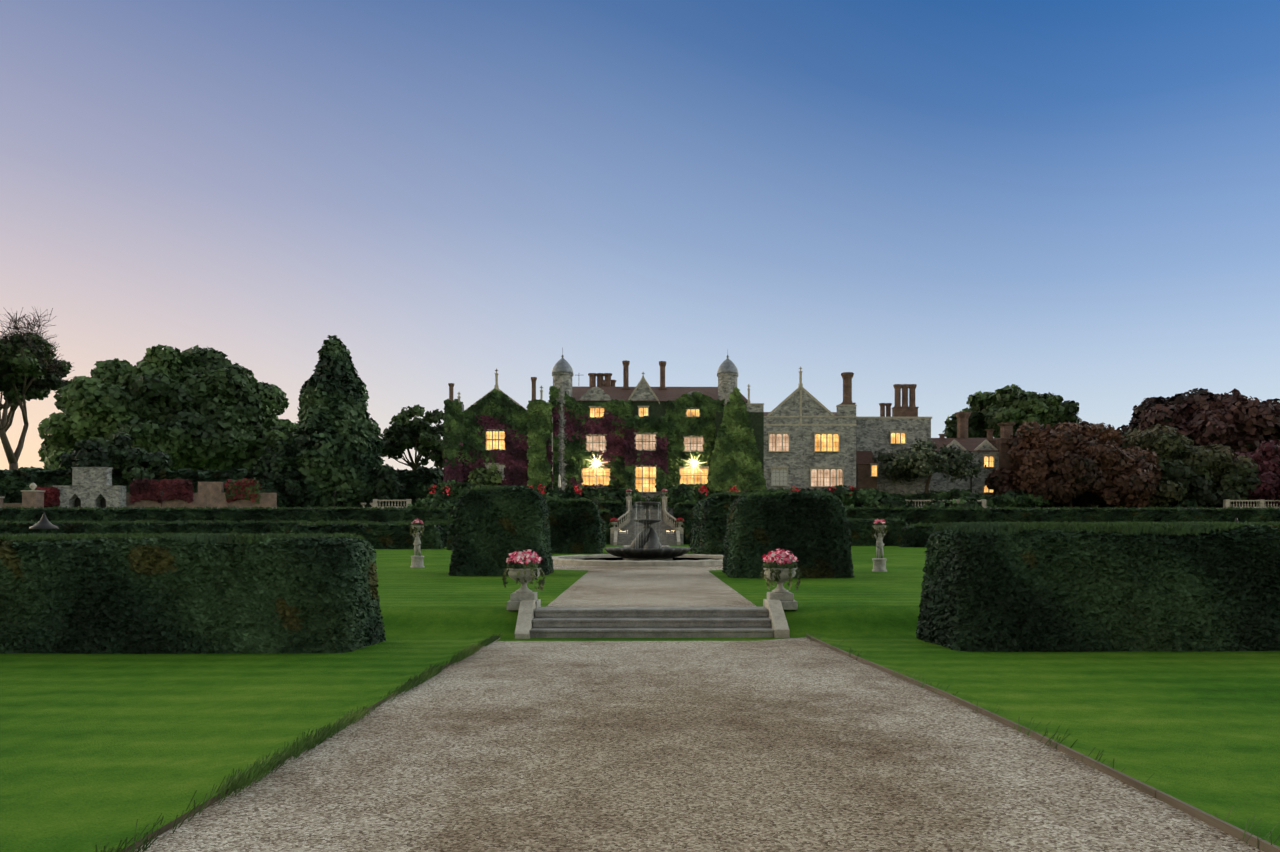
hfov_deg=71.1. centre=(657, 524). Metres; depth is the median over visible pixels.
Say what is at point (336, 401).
tall conifer
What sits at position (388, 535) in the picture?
parterre hedge leaves
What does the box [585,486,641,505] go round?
terrace shrub
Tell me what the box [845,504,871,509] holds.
bank shrub
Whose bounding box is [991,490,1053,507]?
terrace shrub
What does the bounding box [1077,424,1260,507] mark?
green maple tree
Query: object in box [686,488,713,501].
terrace shrub
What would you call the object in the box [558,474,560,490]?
closed terrace parasol
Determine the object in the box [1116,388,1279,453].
copper beech tree
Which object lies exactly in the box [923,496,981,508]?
bank shrub
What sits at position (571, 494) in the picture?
terrace shrub
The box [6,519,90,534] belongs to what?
parterre hedge leaves
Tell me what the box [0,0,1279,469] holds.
sky
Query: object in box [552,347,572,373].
turret dome
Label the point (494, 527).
topiary
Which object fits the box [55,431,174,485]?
weeping tree
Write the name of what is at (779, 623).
step cheek
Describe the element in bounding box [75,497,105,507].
garden gateway shadow
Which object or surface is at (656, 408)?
manor ivy backing
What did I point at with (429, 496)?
terrace shrub
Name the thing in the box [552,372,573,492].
turret body
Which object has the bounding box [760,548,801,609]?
urn
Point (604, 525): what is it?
parterre hedge leaves
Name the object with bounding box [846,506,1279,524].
parterre hedge leaves
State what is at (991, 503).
terrace shrub
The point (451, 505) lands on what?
bank shrub
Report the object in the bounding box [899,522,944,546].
parterre hedge leaves
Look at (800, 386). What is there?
manor dressed stone
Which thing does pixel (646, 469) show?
lit manor windows
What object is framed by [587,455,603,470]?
manor wall lamp flare
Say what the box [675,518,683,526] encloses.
urn flowers
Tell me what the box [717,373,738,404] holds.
turret right body
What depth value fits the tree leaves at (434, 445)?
122.03 m
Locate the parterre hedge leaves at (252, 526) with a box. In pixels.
[230,519,309,534]
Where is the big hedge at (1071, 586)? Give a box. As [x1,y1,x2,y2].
[916,520,1279,651]
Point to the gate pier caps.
(32, 486)
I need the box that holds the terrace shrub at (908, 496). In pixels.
[890,493,924,506]
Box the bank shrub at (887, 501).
[862,496,906,508]
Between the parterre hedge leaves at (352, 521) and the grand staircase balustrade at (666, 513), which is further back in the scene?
the grand staircase balustrade at (666, 513)
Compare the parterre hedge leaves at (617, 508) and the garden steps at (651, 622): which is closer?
the garden steps at (651, 622)
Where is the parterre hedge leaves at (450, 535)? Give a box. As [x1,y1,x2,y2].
[446,523,454,549]
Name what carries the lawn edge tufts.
on the lawn
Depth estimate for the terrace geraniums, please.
95.20 m
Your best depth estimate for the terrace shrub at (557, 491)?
96.43 m
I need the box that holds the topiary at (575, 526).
[545,498,602,553]
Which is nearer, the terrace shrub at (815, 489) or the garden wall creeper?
the terrace shrub at (815, 489)
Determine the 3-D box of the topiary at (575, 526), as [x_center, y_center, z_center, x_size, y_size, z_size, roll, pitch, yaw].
[-5.547,0.201,56.313,4.204,3.526,3.830,0,0,-1]
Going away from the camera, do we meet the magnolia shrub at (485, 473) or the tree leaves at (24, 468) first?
the magnolia shrub at (485, 473)
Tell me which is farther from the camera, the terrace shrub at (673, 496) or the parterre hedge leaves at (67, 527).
the terrace shrub at (673, 496)
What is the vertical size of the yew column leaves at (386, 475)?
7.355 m
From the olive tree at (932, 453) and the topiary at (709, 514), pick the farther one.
the olive tree at (932, 453)
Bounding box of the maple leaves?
[985,421,1162,507]
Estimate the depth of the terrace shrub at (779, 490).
95.91 m
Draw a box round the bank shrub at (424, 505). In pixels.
[402,500,449,512]
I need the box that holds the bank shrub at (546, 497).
[542,492,578,500]
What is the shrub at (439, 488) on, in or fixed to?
on the lawn
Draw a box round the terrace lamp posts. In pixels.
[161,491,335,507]
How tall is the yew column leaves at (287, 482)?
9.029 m
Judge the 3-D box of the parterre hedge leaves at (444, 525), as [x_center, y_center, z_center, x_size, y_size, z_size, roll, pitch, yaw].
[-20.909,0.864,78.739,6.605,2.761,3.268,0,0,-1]
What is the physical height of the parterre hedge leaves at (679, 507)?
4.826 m
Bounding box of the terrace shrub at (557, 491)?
[541,488,568,498]
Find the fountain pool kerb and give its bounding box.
[552,554,723,566]
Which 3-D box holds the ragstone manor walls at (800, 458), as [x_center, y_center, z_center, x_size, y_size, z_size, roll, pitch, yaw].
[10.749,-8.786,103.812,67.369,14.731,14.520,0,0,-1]
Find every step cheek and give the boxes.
[514,600,535,638]
[765,599,789,637]
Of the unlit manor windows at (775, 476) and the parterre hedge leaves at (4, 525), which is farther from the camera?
the unlit manor windows at (775, 476)
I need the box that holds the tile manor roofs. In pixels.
[548,386,999,463]
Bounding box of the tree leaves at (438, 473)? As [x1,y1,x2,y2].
[385,465,443,482]
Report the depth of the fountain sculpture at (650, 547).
38.82 m
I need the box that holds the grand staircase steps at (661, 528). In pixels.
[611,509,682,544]
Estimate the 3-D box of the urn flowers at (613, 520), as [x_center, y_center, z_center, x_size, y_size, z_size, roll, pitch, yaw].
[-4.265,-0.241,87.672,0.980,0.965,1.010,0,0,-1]
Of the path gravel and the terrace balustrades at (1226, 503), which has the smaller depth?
the path gravel
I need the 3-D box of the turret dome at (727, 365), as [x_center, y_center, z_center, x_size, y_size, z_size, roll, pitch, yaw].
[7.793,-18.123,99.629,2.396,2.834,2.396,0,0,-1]
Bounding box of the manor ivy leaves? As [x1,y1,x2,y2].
[442,386,766,491]
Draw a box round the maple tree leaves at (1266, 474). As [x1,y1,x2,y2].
[1213,440,1279,507]
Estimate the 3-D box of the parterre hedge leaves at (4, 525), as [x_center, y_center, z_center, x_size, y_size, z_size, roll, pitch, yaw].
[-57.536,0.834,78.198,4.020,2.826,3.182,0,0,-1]
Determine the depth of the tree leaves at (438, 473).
275.03 m
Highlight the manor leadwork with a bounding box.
[486,408,993,492]
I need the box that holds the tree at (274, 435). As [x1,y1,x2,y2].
[261,423,297,453]
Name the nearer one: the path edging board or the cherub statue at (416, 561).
the path edging board
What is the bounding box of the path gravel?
[546,545,756,606]
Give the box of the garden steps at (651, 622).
[529,607,773,637]
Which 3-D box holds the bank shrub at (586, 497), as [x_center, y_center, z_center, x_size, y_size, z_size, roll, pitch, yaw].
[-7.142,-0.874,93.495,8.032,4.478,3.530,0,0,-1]
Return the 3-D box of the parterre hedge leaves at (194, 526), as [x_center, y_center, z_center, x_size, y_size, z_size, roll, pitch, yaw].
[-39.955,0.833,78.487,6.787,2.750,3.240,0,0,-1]
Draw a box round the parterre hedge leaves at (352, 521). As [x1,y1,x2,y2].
[310,519,377,523]
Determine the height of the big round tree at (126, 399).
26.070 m
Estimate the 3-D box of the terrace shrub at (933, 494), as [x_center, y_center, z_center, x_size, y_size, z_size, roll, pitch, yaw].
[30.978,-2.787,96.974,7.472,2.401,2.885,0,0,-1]
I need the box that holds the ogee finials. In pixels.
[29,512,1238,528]
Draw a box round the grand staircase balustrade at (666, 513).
[617,500,678,526]
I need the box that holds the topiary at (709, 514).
[689,491,749,554]
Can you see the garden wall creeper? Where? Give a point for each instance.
(181, 489)
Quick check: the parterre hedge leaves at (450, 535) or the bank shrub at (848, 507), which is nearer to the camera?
the parterre hedge leaves at (450, 535)
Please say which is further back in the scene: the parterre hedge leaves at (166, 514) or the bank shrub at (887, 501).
the bank shrub at (887, 501)
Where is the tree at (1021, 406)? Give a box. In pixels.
[943,384,1085,437]
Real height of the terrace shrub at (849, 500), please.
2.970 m
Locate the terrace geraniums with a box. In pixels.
[429,484,855,495]
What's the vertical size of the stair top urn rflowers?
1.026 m
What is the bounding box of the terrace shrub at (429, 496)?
[415,490,458,506]
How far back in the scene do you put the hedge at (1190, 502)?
118.34 m
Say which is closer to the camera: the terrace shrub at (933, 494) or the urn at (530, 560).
the urn at (530, 560)
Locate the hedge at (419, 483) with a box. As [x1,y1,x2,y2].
[0,467,437,507]
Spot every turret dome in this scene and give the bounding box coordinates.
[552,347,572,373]
[717,355,737,373]
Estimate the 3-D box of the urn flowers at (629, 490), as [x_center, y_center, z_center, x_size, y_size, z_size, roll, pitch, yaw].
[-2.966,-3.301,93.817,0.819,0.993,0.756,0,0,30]
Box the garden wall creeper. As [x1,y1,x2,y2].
[35,478,260,507]
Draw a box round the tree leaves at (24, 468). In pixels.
[5,466,42,470]
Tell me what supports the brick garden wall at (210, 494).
on the lawn
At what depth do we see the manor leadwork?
97.38 m
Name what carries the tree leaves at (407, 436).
attached to the tree trunk
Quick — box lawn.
[0,516,1279,851]
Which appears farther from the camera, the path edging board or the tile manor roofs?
the tile manor roofs
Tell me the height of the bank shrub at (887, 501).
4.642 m
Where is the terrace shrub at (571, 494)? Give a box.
[565,484,597,499]
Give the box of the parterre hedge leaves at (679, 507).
[673,501,695,523]
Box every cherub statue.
[410,519,424,567]
[871,518,887,571]
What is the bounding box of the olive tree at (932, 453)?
[872,438,985,493]
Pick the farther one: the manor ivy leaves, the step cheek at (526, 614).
the manor ivy leaves
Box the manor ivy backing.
[476,401,763,489]
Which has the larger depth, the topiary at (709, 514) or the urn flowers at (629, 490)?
the urn flowers at (629, 490)
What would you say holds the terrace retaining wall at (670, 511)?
on the lawn
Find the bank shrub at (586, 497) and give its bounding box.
[576,495,605,503]
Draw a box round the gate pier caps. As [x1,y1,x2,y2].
[0,483,44,497]
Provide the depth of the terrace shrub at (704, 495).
95.74 m
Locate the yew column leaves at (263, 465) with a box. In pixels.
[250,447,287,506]
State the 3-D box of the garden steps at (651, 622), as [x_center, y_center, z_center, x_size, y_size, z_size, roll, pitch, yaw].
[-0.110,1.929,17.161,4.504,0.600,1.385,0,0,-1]
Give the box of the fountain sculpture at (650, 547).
[605,498,690,560]
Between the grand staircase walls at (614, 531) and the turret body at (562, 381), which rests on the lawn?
the grand staircase walls at (614, 531)
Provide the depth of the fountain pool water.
40.73 m
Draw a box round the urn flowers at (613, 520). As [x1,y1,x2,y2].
[609,518,618,526]
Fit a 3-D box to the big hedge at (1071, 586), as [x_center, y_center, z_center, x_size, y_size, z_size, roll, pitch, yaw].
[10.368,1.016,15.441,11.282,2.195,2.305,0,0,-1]
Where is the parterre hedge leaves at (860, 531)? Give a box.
[848,517,907,545]
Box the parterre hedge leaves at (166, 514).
[0,505,447,522]
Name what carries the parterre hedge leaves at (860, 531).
on the lawn
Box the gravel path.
[134,637,1263,851]
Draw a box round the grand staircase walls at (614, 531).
[610,497,683,544]
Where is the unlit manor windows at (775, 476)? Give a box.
[487,465,786,484]
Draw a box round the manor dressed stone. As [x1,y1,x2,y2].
[457,367,997,492]
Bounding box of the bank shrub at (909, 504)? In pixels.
[898,499,918,508]
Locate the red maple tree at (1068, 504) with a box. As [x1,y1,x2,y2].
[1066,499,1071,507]
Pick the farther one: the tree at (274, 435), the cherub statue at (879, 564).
the tree at (274, 435)
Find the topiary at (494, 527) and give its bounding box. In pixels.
[448,485,553,575]
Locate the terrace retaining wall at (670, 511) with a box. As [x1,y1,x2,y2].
[36,508,1259,521]
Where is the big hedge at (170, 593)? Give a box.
[0,532,385,653]
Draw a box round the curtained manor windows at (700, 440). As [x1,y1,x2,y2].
[587,434,841,485]
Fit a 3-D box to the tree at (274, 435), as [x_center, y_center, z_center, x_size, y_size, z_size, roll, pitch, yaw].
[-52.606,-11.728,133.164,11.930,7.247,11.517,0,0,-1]
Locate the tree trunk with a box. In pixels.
[388,437,429,470]
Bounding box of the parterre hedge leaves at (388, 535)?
[290,520,444,548]
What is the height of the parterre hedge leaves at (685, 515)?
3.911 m
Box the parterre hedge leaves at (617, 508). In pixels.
[597,500,626,526]
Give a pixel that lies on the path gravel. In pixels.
(663, 586)
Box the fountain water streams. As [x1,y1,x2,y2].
[636,504,658,547]
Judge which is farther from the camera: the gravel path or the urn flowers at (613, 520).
the urn flowers at (613, 520)
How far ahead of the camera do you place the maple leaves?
95.67 m
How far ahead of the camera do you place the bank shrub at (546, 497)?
93.70 m
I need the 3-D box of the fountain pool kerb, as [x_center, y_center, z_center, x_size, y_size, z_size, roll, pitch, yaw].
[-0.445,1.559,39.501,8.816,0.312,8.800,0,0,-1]
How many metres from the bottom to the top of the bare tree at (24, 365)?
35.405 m
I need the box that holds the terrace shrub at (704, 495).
[697,490,744,499]
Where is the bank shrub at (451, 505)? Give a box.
[422,498,456,522]
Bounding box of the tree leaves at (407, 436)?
[381,404,443,459]
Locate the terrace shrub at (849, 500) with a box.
[824,484,868,507]
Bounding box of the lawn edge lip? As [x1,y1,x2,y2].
[69,635,1279,851]
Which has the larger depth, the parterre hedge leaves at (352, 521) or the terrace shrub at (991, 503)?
the terrace shrub at (991, 503)
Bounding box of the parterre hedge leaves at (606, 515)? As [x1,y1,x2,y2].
[599,509,615,543]
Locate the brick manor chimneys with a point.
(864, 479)
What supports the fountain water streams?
on the fountain sculpture at (650, 547)
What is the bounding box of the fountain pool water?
[581,557,718,560]
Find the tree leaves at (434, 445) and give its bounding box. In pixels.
[416,426,443,468]
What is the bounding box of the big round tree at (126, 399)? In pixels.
[37,344,295,471]
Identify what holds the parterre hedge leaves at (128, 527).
on the lawn
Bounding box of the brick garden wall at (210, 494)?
[0,482,276,507]
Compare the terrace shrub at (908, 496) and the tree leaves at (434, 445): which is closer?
the terrace shrub at (908, 496)
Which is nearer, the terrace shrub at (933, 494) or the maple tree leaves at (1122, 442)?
the terrace shrub at (933, 494)
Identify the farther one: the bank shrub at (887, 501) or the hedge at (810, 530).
the bank shrub at (887, 501)
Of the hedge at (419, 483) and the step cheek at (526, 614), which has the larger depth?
the hedge at (419, 483)
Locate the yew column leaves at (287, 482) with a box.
[259,440,307,507]
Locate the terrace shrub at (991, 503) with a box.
[972,493,1027,507]
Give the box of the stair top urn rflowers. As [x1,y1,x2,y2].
[661,489,667,496]
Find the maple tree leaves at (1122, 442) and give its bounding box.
[1040,423,1126,507]
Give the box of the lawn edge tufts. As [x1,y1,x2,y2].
[82,631,1279,851]
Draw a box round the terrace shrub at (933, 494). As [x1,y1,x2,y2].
[915,488,979,506]
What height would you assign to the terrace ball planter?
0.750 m
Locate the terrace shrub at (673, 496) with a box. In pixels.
[651,484,694,507]
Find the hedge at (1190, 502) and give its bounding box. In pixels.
[1051,496,1213,507]
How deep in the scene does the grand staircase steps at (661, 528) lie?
88.97 m
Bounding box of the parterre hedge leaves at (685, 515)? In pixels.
[679,509,691,543]
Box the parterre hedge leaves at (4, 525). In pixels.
[0,519,17,533]
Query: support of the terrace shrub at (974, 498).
on the lawn
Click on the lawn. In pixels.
(92, 746)
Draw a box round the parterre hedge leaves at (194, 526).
[159,519,235,533]
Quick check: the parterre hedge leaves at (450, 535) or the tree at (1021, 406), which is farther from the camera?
the tree at (1021, 406)
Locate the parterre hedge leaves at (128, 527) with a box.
[84,519,166,534]
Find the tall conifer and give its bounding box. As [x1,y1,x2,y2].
[289,335,384,507]
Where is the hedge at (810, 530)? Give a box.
[722,490,854,578]
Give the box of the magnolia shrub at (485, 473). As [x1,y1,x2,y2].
[468,464,501,486]
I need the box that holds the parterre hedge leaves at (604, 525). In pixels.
[600,517,606,547]
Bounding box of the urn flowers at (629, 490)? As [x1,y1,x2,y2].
[625,489,632,497]
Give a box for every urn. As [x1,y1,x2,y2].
[502,549,544,609]
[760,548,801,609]
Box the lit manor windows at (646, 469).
[487,408,992,491]
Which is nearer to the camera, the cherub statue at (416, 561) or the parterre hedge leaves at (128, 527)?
the cherub statue at (416, 561)
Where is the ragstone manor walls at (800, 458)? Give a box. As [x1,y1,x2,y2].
[448,379,1036,508]
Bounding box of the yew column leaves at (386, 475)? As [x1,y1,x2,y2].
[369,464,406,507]
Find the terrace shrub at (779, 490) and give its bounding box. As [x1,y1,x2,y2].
[761,486,810,491]
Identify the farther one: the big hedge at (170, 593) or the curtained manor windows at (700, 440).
the curtained manor windows at (700, 440)
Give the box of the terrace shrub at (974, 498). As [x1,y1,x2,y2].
[949,494,988,505]
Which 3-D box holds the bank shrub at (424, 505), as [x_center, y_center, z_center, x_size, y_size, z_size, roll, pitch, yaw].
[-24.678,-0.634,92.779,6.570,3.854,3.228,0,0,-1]
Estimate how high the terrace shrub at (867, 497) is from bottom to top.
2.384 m
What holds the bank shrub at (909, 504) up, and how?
on the lawn
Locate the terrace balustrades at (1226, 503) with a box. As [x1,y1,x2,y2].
[361,499,1279,507]
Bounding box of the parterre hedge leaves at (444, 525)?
[386,519,451,546]
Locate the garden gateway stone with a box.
[53,467,126,507]
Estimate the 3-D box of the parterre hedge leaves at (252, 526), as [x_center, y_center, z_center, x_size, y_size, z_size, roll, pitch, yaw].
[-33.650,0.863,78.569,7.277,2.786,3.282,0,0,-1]
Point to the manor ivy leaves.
(618, 424)
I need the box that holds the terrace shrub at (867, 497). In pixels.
[852,487,895,506]
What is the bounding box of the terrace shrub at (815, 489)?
[800,488,843,502]
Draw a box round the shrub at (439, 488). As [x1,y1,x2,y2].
[434,480,479,501]
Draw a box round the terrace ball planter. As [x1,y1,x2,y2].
[641,496,651,501]
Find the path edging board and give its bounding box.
[806,634,1279,851]
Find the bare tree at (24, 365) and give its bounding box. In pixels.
[0,306,74,469]
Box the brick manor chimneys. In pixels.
[448,360,1014,489]

